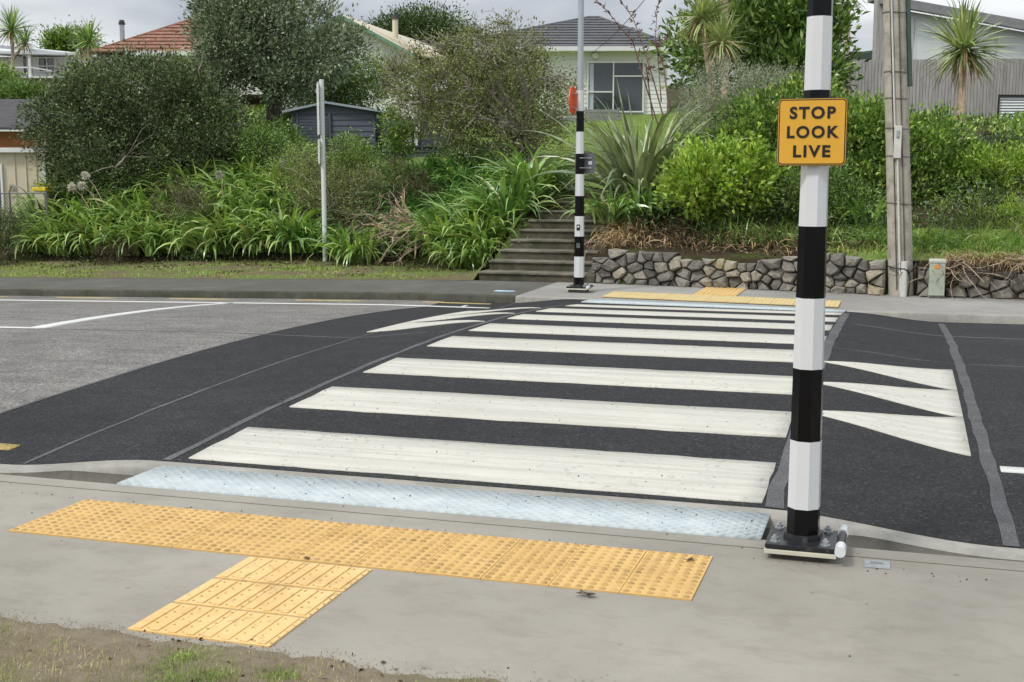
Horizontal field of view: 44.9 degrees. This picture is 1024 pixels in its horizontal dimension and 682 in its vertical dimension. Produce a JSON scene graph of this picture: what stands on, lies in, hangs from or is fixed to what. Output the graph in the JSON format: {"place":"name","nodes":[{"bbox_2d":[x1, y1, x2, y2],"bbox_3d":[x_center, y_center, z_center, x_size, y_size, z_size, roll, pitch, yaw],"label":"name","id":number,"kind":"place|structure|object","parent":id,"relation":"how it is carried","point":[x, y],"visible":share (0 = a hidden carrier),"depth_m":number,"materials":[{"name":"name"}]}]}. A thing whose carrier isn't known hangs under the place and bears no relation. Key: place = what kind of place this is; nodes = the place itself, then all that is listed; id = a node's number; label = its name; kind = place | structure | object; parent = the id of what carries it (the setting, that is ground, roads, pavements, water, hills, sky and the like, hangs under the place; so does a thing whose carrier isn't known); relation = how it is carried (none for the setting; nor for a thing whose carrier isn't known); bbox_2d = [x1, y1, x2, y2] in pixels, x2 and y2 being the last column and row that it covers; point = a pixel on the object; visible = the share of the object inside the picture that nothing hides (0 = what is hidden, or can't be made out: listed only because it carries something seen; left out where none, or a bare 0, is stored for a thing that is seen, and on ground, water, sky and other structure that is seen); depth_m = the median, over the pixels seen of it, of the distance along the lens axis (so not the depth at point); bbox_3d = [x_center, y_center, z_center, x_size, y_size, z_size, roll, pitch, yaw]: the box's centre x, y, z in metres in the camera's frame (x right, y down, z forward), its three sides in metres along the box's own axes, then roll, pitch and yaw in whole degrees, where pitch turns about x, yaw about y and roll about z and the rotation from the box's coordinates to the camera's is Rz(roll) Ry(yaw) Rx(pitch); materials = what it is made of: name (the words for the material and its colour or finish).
{"place":"outdoors","nodes":[
{"label":"outdoors","id":0,"kind":"place"},
{"bbox_2d":[0,296,441,413],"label":"road","id":1,"kind":"structure","parent":0,"point":[36,364],"depth_m":13.18,"materials":[{"name":"grey asphalt"}]},
{"bbox_2d":[0,288,516,302],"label":"kerb","id":2,"kind":"structure","parent":1,"relation":"on","point":[485,298],"depth_m":18.56,"materials":[{"name":"grey concrete"}]},
{"bbox_2d":[0,459,1023,560],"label":"kerb","id":3,"kind":"structure","parent":1,"relation":"on","point":[134,467],"depth_m":6.58,"materials":[{"name":"concrete"}]},
{"bbox_2d":[0,194,555,280],"bbox_3d":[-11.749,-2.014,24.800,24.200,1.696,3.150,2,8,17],"label":"grass verge","id":4,"kind":"object","parent":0,"point":[470,276],"depth_m":22.16,"materials":[{"name":"green plant"}]},
{"bbox_2d":[342,183,440,267],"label":"cut branches","id":5,"kind":"object","parent":4,"relation":"on","point":[393,232],"visible":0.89,"depth_m":22.13,"materials":[{"name":"brown plant"}]},
{"bbox_2d":[0,278,555,294],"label":"footpath","id":6,"kind":"structure","parent":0,"point":[463,286],"depth_m":19.69,"materials":[{"name":"grey concrete"}]},
{"bbox_2d":[0,299,1004,546],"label":"road","id":7,"kind":"structure","parent":0,"point":[861,482],"depth_m":8.79,"materials":[{"name":"black asphalt"}]},
{"bbox_2d":[162,304,570,459],"bbox_3d":[-0.646,0.032,11.820,0.070,0.174,9.430,2,8,17],"label":"road joint","id":8,"kind":"object","parent":7,"relation":"on","point":[170,457],"visible":1,"depth_m":9.10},
{"bbox_2d":[189,427,775,502],"bbox_3d":[-0.213,0.701,7.234,3.388,0.058,0.734,2,8,17],"label":"crosswalk stripe","id":9,"kind":"object","parent":7,"relation":"on","point":[687,477],"visible":1,"depth_m":7.16,"materials":[{"name":"paint"}]},
{"bbox_2d":[289,386,790,437],"bbox_3d":[0.167,0.470,8.432,3.387,0.042,0.701,2,8,17],"label":"crosswalk stripe","id":10,"kind":"object","parent":7,"relation":"on","point":[747,422],"visible":0.99,"depth_m":8.37,"materials":[{"name":"paint"}]},
{"bbox_2d":[363,358,792,394],"bbox_3d":[0.542,0.264,9.625,3.388,0.028,0.694,2,8,17],"label":"crosswalk stripe","id":11,"kind":"object","parent":7,"relation":"on","point":[750,383],"visible":0.94,"depth_m":9.57,"materials":[{"name":"paint"}]},
{"bbox_2d":[427,336,793,361],"bbox_3d":[0.951,0.069,10.915,3.384,0.014,0.695,2,8,17],"label":"crosswalk stripe","id":12,"kind":"object","parent":7,"relation":"on","point":[707,352],"visible":0.92,"depth_m":10.89,"materials":[{"name":"paint"}]},
{"bbox_2d":[469,323,826,343],"bbox_3d":[1.289,-0.072,11.991,3.388,0.020,0.684,2,8,17],"label":"crosswalk stripe","id":13,"kind":"object","parent":7,"relation":"on","point":[656,333],"visible":0.91,"depth_m":11.97,"materials":[{"name":"paint"}]},
{"bbox_2d":[507,314,832,330],"bbox_3d":[1.651,-0.202,13.155,3.391,0.030,0.616,2,8,17],"label":"crosswalk stripe","id":14,"kind":"object","parent":7,"relation":"on","point":[666,321],"visible":0.92,"depth_m":13.13,"materials":[{"name":"paint"}]},
{"bbox_2d":[536,308,837,321],"bbox_3d":[1.993,-0.302,14.238,3.390,0.044,0.676,2,8,17],"label":"crosswalk stripe","id":15,"kind":"object","parent":7,"relation":"on","point":[687,314],"visible":0.92,"depth_m":14.21,"materials":[{"name":"paint"}]},
{"bbox_2d":[581,298,845,312],"bbox_3d":[2.601,-0.469,16.134,3.412,0.016,0.454,3,8,20],"label":"cover plate","id":16,"kind":"object","parent":7,"relation":"on","point":[636,302],"visible":0.89,"depth_m":16.12,"materials":[{"name":"silver metal"}]},
{"bbox_2d":[765,313,849,508],"bbox_3d":[2.733,0.173,10.777,0.115,0.176,9.430,2,8,17],"label":"road joint","id":17,"kind":"object","parent":7,"relation":"on","point":[776,488],"visible":0.6,"depth_m":6.97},
{"bbox_2d":[824,361,956,389],"bbox_3d":[3.037,0.242,10.030,1.040,0.116,0.980,2,8,17],"label":"ramp triangle","id":18,"kind":"object","parent":7,"relation":"on","point":[942,378],"visible":0.91,"depth_m":9.98,"materials":[{"name":"paint"}]},
{"bbox_2d":[823,382,962,416],"bbox_3d":[2.744,0.387,9.101,1.040,0.123,0.990,2,8,17],"label":"ramp triangle","id":19,"kind":"object","parent":7,"relation":"on","point":[946,402],"visible":0.93,"depth_m":9.04,"materials":[{"name":"paint"}]},
{"bbox_2d":[823,410,970,455],"bbox_3d":[2.442,0.552,8.145,1.040,0.132,1.040,2,8,17],"label":"ramp triangle","id":20,"kind":"object","parent":7,"relation":"on","point":[936,432],"visible":0.8,"depth_m":8.08,"materials":[{"name":"paint"}]},
{"bbox_2d":[938,324,1019,546],"bbox_3d":[3.805,0.311,10.511,0.104,0.178,9.530,2,8,17],"label":"road joint","id":21,"kind":"object","parent":7,"relation":"on","point":[1004,518],"visible":1,"depth_m":7.52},
{"bbox_2d":[0,474,1023,681],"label":"footpath","id":22,"kind":"structure","parent":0,"point":[743,615],"depth_m":4.91,"materials":[{"name":"concrete"}]},
{"bbox_2d":[0,611,505,681],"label":"grass verge","id":23,"kind":"object","parent":22,"relation":"on","point":[104,639],"depth_m":4.36,"materials":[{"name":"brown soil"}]},
{"bbox_2d":[9,499,712,647],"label":"tactile paving","id":24,"kind":"structure","parent":22,"relation":"on","point":[647,573],"depth_m":5.48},
{"bbox_2d":[117,465,769,539],"bbox_3d":[-0.445,0.835,6.543,3.515,0.016,0.440,2,8,17],"label":"cover plate","id":25,"kind":"object","parent":22,"relation":"on","point":[637,516],"visible":1,"depth_m":6.46,"materials":[{"name":"silver metal"}]},
{"bbox_2d":[764,0,848,562],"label":"striped pole","id":26,"kind":"object","parent":22,"relation":"on","point":[802,535],"visible":0.98,"depth_m":5.46,"materials":[{"name":"metal"}]},
{"bbox_2d":[776,97,847,165],"bbox_3d":[1.308,-0.905,5.379,0.292,0.288,0.160,2,8,17],"label":"warning sign","id":27,"kind":"object","parent":26,"relation":"attached to","point":[811,131],"visible":1,"depth_m":5.30,"materials":[{"name":"metal"}]},
{"bbox_2d":[0,81,1023,463],"bbox_3d":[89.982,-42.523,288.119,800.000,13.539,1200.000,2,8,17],"label":"ground","id":28,"kind":"structure","parent":0,"point":[632,247],"depth_m":20.07,"materials":[{"name":"soil"}]},
{"bbox_2d":[0,3,39,74],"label":"cabbage tree","id":29,"kind":"object","parent":28,"relation":"on","point":[11,25],"visible":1,"depth_m":54.90,"materials":[{"name":"green plant"}]},
{"bbox_2d":[0,201,44,260],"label":"wild shrub","id":30,"kind":"object","parent":28,"relation":"on","point":[9,225],"visible":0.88,"depth_m":25.77,"materials":[{"name":"green plant"}]},
{"bbox_2d":[0,68,70,98],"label":"tree","id":31,"kind":"object","parent":28,"relation":"on","point":[14,91],"visible":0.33,"depth_m":41.65,"materials":[{"name":"green plant"}]},
{"bbox_2d":[0,148,81,219],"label":"garage","id":32,"kind":"structure","parent":28,"relation":"on","point":[13,163],"depth_m":27.88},
{"bbox_2d":[0,45,96,88],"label":"hillside house","id":33,"kind":"structure","parent":28,"relation":"on","point":[34,65],"depth_m":62.45,"materials":[{"name":"white glass"}]},
{"bbox_2d":[0,99,96,147],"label":"orange house","id":34,"kind":"structure","parent":28,"relation":"on","point":[8,112],"depth_m":33.20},
{"bbox_2d":[31,15,106,54],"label":"tree","id":35,"kind":"object","parent":28,"relation":"on","point":[57,38],"visible":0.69,"depth_m":74.46,"materials":[{"name":"green plant"}]},
{"bbox_2d":[66,15,107,67],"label":"cabbage tree","id":36,"kind":"object","parent":28,"relation":"on","point":[88,43],"visible":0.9,"depth_m":59.81,"materials":[{"name":"green plant"}]},
{"bbox_2d":[8,34,264,203],"bbox_3d":[-8.520,-4.810,28.025,5.319,4.251,4.482,2,8,17],"label":"shrub dome","id":37,"kind":"object","parent":28,"relation":"on","point":[179,99],"visible":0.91,"depth_m":27.17,"materials":[{"name":"green plant"}]},
{"bbox_2d":[0,120,339,259],"bbox_3d":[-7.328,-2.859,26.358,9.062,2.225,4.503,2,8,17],"label":"agapanthus bed","id":38,"kind":"object","parent":28,"relation":"on","point":[196,237],"visible":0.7,"depth_m":25.45,"materials":[{"name":"green plant"}]},
{"bbox_2d":[88,16,266,104],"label":"tiled house","id":39,"kind":"structure","parent":28,"relation":"on","point":[165,37],"depth_m":58.83,"materials":[{"name":"red tile"}]},
{"bbox_2d":[146,175,217,225],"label":"dead bush","id":40,"kind":"object","parent":28,"relation":"on","point":[184,193],"visible":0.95,"depth_m":25.09,"materials":[{"name":"brown plant"}]},
{"bbox_2d":[55,119,328,187],"bbox_3d":[-6.988,-4.315,29.584,7.544,2.028,6.213,2,8,17],"label":"agapanthus bed","id":41,"kind":"object","parent":28,"relation":"on","point":[239,165],"visible":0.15,"depth_m":27.75,"materials":[{"name":"green plant"}]},
{"bbox_2d":[1,138,516,261],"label":"ground cover","id":42,"kind":"object","parent":28,"relation":"on","point":[387,154],"visible":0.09,"depth_m":26.02,"materials":[{"name":"green plant"}]},
{"bbox_2d":[228,112,311,163],"bbox_3d":[-5.468,-4.288,28.302,1.263,1.974,3.040,1,8,8],"label":"shrub dome","id":43,"kind":"object","parent":28,"relation":"on","point":[262,131],"visible":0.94,"depth_m":27.44,"materials":[{"name":"green plant"}]},
{"bbox_2d":[173,0,380,130],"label":"coastal tree","id":44,"kind":"object","parent":28,"relation":"on","point":[243,39],"visible":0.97,"depth_m":30.19,"materials":[{"name":"green plant"}]},
{"bbox_2d":[316,79,326,260],"bbox_3d":[-3.627,-3.179,23.688,0.128,3.575,0.620,-2,8,-11],"label":"sign post","id":45,"kind":"object","parent":28,"relation":"on","point":[321,125],"visible":0.93,"depth_m":23.59,"materials":[{"name":"grey metal"}]},
{"bbox_2d":[255,133,399,229],"bbox_3d":[-3.906,-3.156,25.663,3.473,2.332,2.291,5,9,34],"label":"tangled shrub","id":46,"kind":"object","parent":28,"relation":"on","point":[340,191],"visible":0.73,"depth_m":25.42,"materials":[{"name":"green plant"}]},
{"bbox_2d":[266,126,390,186],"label":"tangled shrub","id":47,"kind":"object","parent":28,"relation":"on","point":[351,145],"visible":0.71,"depth_m":26.17,"materials":[{"name":"green plant"}]},
{"bbox_2d":[255,42,413,121],"bbox_3d":[-4.878,-6.615,33.669,3.919,3.372,4.212,2,8,17],"label":"shrub dome","id":48,"kind":"object","parent":28,"relation":"on","point":[355,86],"visible":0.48,"depth_m":33.50,"materials":[{"name":"green plant"}]},
{"bbox_2d":[282,101,408,156],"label":"garden shed","id":49,"kind":"structure","parent":28,"relation":"on","point":[338,116],"depth_m":29.86,"materials":[{"name":"wood"}]},
{"bbox_2d":[296,220,412,266],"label":"agapanthus clump","id":50,"kind":"object","parent":28,"relation":"on","point":[345,251],"visible":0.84,"depth_m":23.15,"materials":[{"name":"green plant"}]},
{"bbox_2d":[282,14,453,118],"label":"gabled house","id":51,"kind":"structure","parent":28,"relation":"on","point":[387,38],"depth_m":45.87,"materials":[{"name":"white paint"}]},
{"bbox_2d":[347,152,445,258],"bbox_3d":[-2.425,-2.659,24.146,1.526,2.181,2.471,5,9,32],"label":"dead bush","id":52,"kind":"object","parent":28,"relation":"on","point":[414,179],"visible":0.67,"depth_m":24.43,"materials":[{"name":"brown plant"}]},
{"bbox_2d":[369,100,425,177],"bbox_3d":[-2.465,-4.298,27.026,1.174,1.949,1.400,-3,8,-22],"label":"shrub dome","id":53,"kind":"object","parent":28,"relation":"on","point":[394,137],"visible":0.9,"depth_m":26.80,"materials":[{"name":"green plant"}]},
{"bbox_2d":[359,0,488,95],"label":"tree","id":54,"kind":"object","parent":28,"relation":"on","point":[413,21],"visible":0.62,"depth_m":71.30,"materials":[{"name":"green plant"}]},
{"bbox_2d":[380,201,508,255],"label":"agapanthus clump","id":55,"kind":"object","parent":28,"relation":"on","point":[427,236],"visible":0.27,"depth_m":21.92,"materials":[{"name":"green plant"}]},
{"bbox_2d":[345,138,564,255],"bbox_3d":[-1.111,-2.931,24.896,5.114,2.339,5.075,2,8,17],"label":"agapanthus bed","id":56,"kind":"object","parent":28,"relation":"on","point":[443,171],"visible":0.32,"depth_m":24.93,"materials":[{"name":"green plant"}]},
{"bbox_2d":[405,222,506,269],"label":"agapanthus clump","id":57,"kind":"object","parent":28,"relation":"on","point":[445,257],"visible":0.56,"depth_m":21.53,"materials":[{"name":"green plant"}]},
{"bbox_2d":[406,198,536,258],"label":"agapanthus clump","id":58,"kind":"object","parent":28,"relation":"on","point":[476,226],"visible":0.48,"depth_m":21.65,"materials":[{"name":"green plant"}]},
{"bbox_2d":[363,7,589,168],"bbox_3d":[-0.700,-5.139,26.242,4.971,3.757,3.986,2,8,17],"label":"twiggy shrub","id":59,"kind":"object","parent":28,"relation":"on","point":[510,123],"visible":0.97,"depth_m":25.58,"materials":[{"name":"green plant"}]},
{"bbox_2d":[436,219,531,269],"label":"agapanthus clump","id":60,"kind":"object","parent":28,"relation":"on","point":[487,249],"visible":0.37,"depth_m":21.22,"materials":[{"name":"green plant"}]},
{"bbox_2d":[439,168,574,227],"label":"agapanthus clump","id":61,"kind":"object","parent":28,"relation":"on","point":[522,201],"visible":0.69,"depth_m":22.12,"materials":[{"name":"green plant"}]},
{"bbox_2d":[0,197,1022,273],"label":"leaf litter","id":62,"kind":"object","parent":28,"relation":"on","point":[12,263],"visible":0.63,"depth_m":22.03,"materials":[{"name":"brown plant"}]},
{"bbox_2d":[465,137,596,198],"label":"agapanthus clump","id":63,"kind":"object","parent":28,"relation":"on","point":[521,165],"visible":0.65,"depth_m":22.74,"materials":[{"name":"green plant"}]},
{"bbox_2d":[478,197,614,282],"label":"garden steps","id":64,"kind":"structure","parent":28,"relation":"on","point":[547,255],"depth_m":20.56,"materials":[{"name":"concrete"}]},
{"bbox_2d":[434,16,672,121],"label":"white house","id":65,"kind":"structure","parent":28,"relation":"on","point":[610,60],"depth_m":49.72,"materials":[{"name":"grey tile"}]},
{"bbox_2d":[587,61,643,112],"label":"window","id":66,"kind":"structure","parent":65,"relation":"in","point":[600,74],"depth_m":49.70,"materials":[{"name":"clear glass"}]},
{"bbox_2d":[570,213,661,258],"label":"dry foliage","id":67,"kind":"object","parent":28,"relation":"on","point":[618,234],"visible":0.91,"depth_m":19.72,"materials":[{"name":"plant"}]},
{"bbox_2d":[559,177,679,227],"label":"agapanthus clump","id":68,"kind":"object","parent":28,"relation":"on","point":[597,209],"visible":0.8,"depth_m":20.05,"materials":[{"name":"green plant"}]},
{"bbox_2d":[584,179,684,217],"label":"agapanthus clump","id":69,"kind":"object","parent":28,"relation":"on","point":[644,198],"visible":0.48,"depth_m":20.23,"materials":[{"name":"green plant"}]},
{"bbox_2d":[524,0,758,201],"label":"flax","id":70,"kind":"object","parent":28,"relation":"on","point":[625,164],"visible":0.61,"depth_m":20.94,"materials":[{"name":"green plant"}]},
{"bbox_2d":[663,0,739,134],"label":"cabbage tree","id":71,"kind":"object","parent":28,"relation":"on","point":[700,8],"visible":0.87,"depth_m":23.93,"materials":[{"name":"green plant"}]},
{"bbox_2d":[651,121,790,226],"bbox_3d":[3.293,-2.611,19.757,2.315,1.774,1.988,-1,8,-6],"label":"bright shrub","id":72,"kind":"object","parent":28,"relation":"on","point":[706,174],"visible":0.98,"depth_m":19.41,"materials":[{"name":"green plant"}]},
{"bbox_2d":[686,3,759,118],"bbox_3d":[4.044,-4.861,23.731,1.429,3.265,1.395,6,10,37],"label":"cabbage tree","id":73,"kind":"object","parent":28,"relation":"on","point":[722,42],"visible":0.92,"depth_m":23.49,"materials":[{"name":"green plant"}]},
{"bbox_2d":[667,51,804,145],"bbox_3d":[4.139,-3.950,22.066,2.721,2.435,2.721,2,8,17],"label":"grey mound bush","id":74,"kind":"object","parent":28,"relation":"on","point":[752,75],"visible":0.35,"depth_m":21.75,"materials":[{"name":"green plant"}]},
{"bbox_2d":[641,0,872,107],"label":"broadleaf tree","id":75,"kind":"object","parent":28,"relation":"on","point":[777,28],"visible":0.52,"depth_m":25.95,"materials":[{"name":"green plant"}]},
{"bbox_2d":[633,217,886,254],"bbox_3d":[3.833,-1.595,19.160,4.274,0.770,1.474,3,8,23],"label":"dry foliage","id":76,"kind":"object","parent":28,"relation":"on","point":[744,239],"visible":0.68,"depth_m":19.15,"materials":[{"name":"brown plant"}]},
{"bbox_2d":[688,70,870,186],"bbox_3d":[4.723,-3.534,21.086,3.579,2.553,2.496,-4,9,-27],"label":"hedge shrub","id":77,"kind":"object","parent":28,"relation":"on","point":[760,111],"visible":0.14,"depth_m":20.87,"materials":[{"name":"green plant"}]},
{"bbox_2d":[731,158,886,227],"bbox_3d":[4.792,-2.302,19.854,2.815,1.551,1.788,5,9,33],"label":"wild shrub","id":78,"kind":"object","parent":28,"relation":"on","point":[794,191],"visible":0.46,"depth_m":19.47,"materials":[{"name":"green plant"}]},
{"bbox_2d":[595,131,1023,245],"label":"ground cover","id":79,"kind":"object","parent":28,"relation":"on","point":[935,219],"visible":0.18,"depth_m":19.47,"materials":[{"name":"green plant"}]},
{"bbox_2d":[827,196,919,224],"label":"agapanthus clump","id":80,"kind":"object","parent":28,"relation":"on","point":[858,208],"visible":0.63,"depth_m":19.03,"materials":[{"name":"green plant"}]},
{"bbox_2d":[882,0,916,296],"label":"utility pole","id":81,"kind":"object","parent":28,"relation":"on","point":[898,80],"visible":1,"depth_m":17.11,"materials":[{"name":"grey wood"}]},
{"bbox_2d":[798,88,1015,206],"bbox_3d":[6.504,-2.995,20.658,3.569,2.607,3.173,2,8,17],"label":"hedge shrub","id":82,"kind":"object","parent":28,"relation":"on","point":[869,113],"visible":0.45,"depth_m":20.12,"materials":[{"name":"green plant"}]},
{"bbox_2d":[850,58,1023,122],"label":"timber wall","id":83,"kind":"structure","parent":28,"relation":"on","point":[1004,93],"depth_m":37.79,"materials":[{"name":"grey wood"}]},
{"bbox_2d":[867,0,1023,61],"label":"modern house","id":84,"kind":"structure","parent":28,"relation":"on","point":[920,44],"depth_m":43.49,"materials":[{"name":"white paint"}]},
{"bbox_2d":[914,19,955,61],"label":"window","id":85,"kind":"structure","parent":84,"relation":"in","point":[921,45],"depth_m":43.54,"materials":[{"name":"white glass"}]},
{"bbox_2d":[910,109,1023,146],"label":"ground cover","id":86,"kind":"object","parent":28,"relation":"on","point":[1015,125],"visible":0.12,"depth_m":30.73,"materials":[{"name":"green plant"}]},
{"bbox_2d":[912,0,1022,147],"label":"cabbage tree","id":87,"kind":"object","parent":28,"relation":"on","point":[963,43],"visible":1,"depth_m":21.89,"materials":[{"name":"green plant"}]},
{"bbox_2d":[929,184,1023,230],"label":"wild shrub","id":88,"kind":"object","parent":28,"relation":"on","point":[1013,206],"visible":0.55,"depth_m":18.73,"materials":[{"name":"green plant"}]},
{"bbox_2d":[936,133,1023,201],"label":"hedge shrub","id":89,"kind":"object","parent":28,"relation":"on","point":[1008,163],"visible":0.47,"depth_m":20.06,"materials":[{"name":"green plant"}]},
{"bbox_2d":[0,470,1023,561],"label":"channel","id":90,"kind":"object","parent":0,"point":[855,541],"visible":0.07,"depth_m":6.09,"materials":[{"name":"concrete"}]},
{"bbox_2d":[0,0,1023,90],"label":"sky","id":91,"kind":"structure","parent":0,"point":[139,16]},
{"bbox_2d":[305,106,731,191],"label":"lawn","id":92,"kind":"structure","parent":0,"point":[595,185],"depth_m":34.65,"materials":[{"name":"green plant"}]},
{"bbox_2d":[518,282,1023,314],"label":"footpath","id":93,"kind":"structure","parent":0,"point":[886,302],"depth_m":16.88,"materials":[{"name":"grey concrete"}]},
{"bbox_2d":[601,287,840,306],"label":"tactile paving","id":94,"kind":"structure","parent":93,"relation":"on","point":[717,294],"depth_m":17.04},
{"bbox_2d":[592,249,887,295],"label":"stone wall","id":95,"kind":"structure","parent":93,"relation":"on","point":[674,269],"depth_m":18.41,"materials":[{"name":"stone"}]},
{"bbox_2d":[917,260,1023,298],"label":"stone wall","id":96,"kind":"structure","parent":93,"relation":"on","point":[956,289],"depth_m":17.02,"materials":[{"name":"stone"}]},
{"bbox_2d":[915,245,1023,272],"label":"dry foliage","id":97,"kind":"object","parent":96,"relation":"on","point":[982,260],"visible":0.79,"depth_m":17.06,"materials":[{"name":"brown plant"}]},
{"bbox_3d":[0.973,-0.720,17.989,0.220,0.075,0.220,2,8,17],"label":"pole plinth","id":98,"kind":"object","parent":93,"relation":"on","visible":0},
{"bbox_2d":[566,0,594,292],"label":"striped pole","id":99,"kind":"object","parent":98,"relation":"on","point":[578,285],"visible":1,"depth_m":17.72,"materials":[{"name":"metal"}]},
{"bbox_2d":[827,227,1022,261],"bbox_3d":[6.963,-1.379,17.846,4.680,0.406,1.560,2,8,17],"label":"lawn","id":100,"kind":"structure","parent":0,"point":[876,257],"depth_m":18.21,"materials":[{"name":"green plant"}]},
{"bbox_2d":[683,212,1023,261],"bbox_3d":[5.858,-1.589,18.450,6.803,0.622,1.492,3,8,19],"label":"grass","id":101,"kind":"structure","parent":100,"relation":"on","point":[752,230],"depth_m":18.50,"materials":[{"name":"green plant"}]},
{"bbox_2d":[942,322,1023,547],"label":"road","id":102,"kind":"structure","parent":0,"point":[1000,389],"depth_m":9.47,"materials":[{"name":"grey asphalt"}]},
{"bbox_2d":[515,295,1023,323],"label":"kerb","id":103,"kind":"structure","parent":102,"relation":"on","point":[972,318],"depth_m":15.23,"materials":[{"name":"concrete"}]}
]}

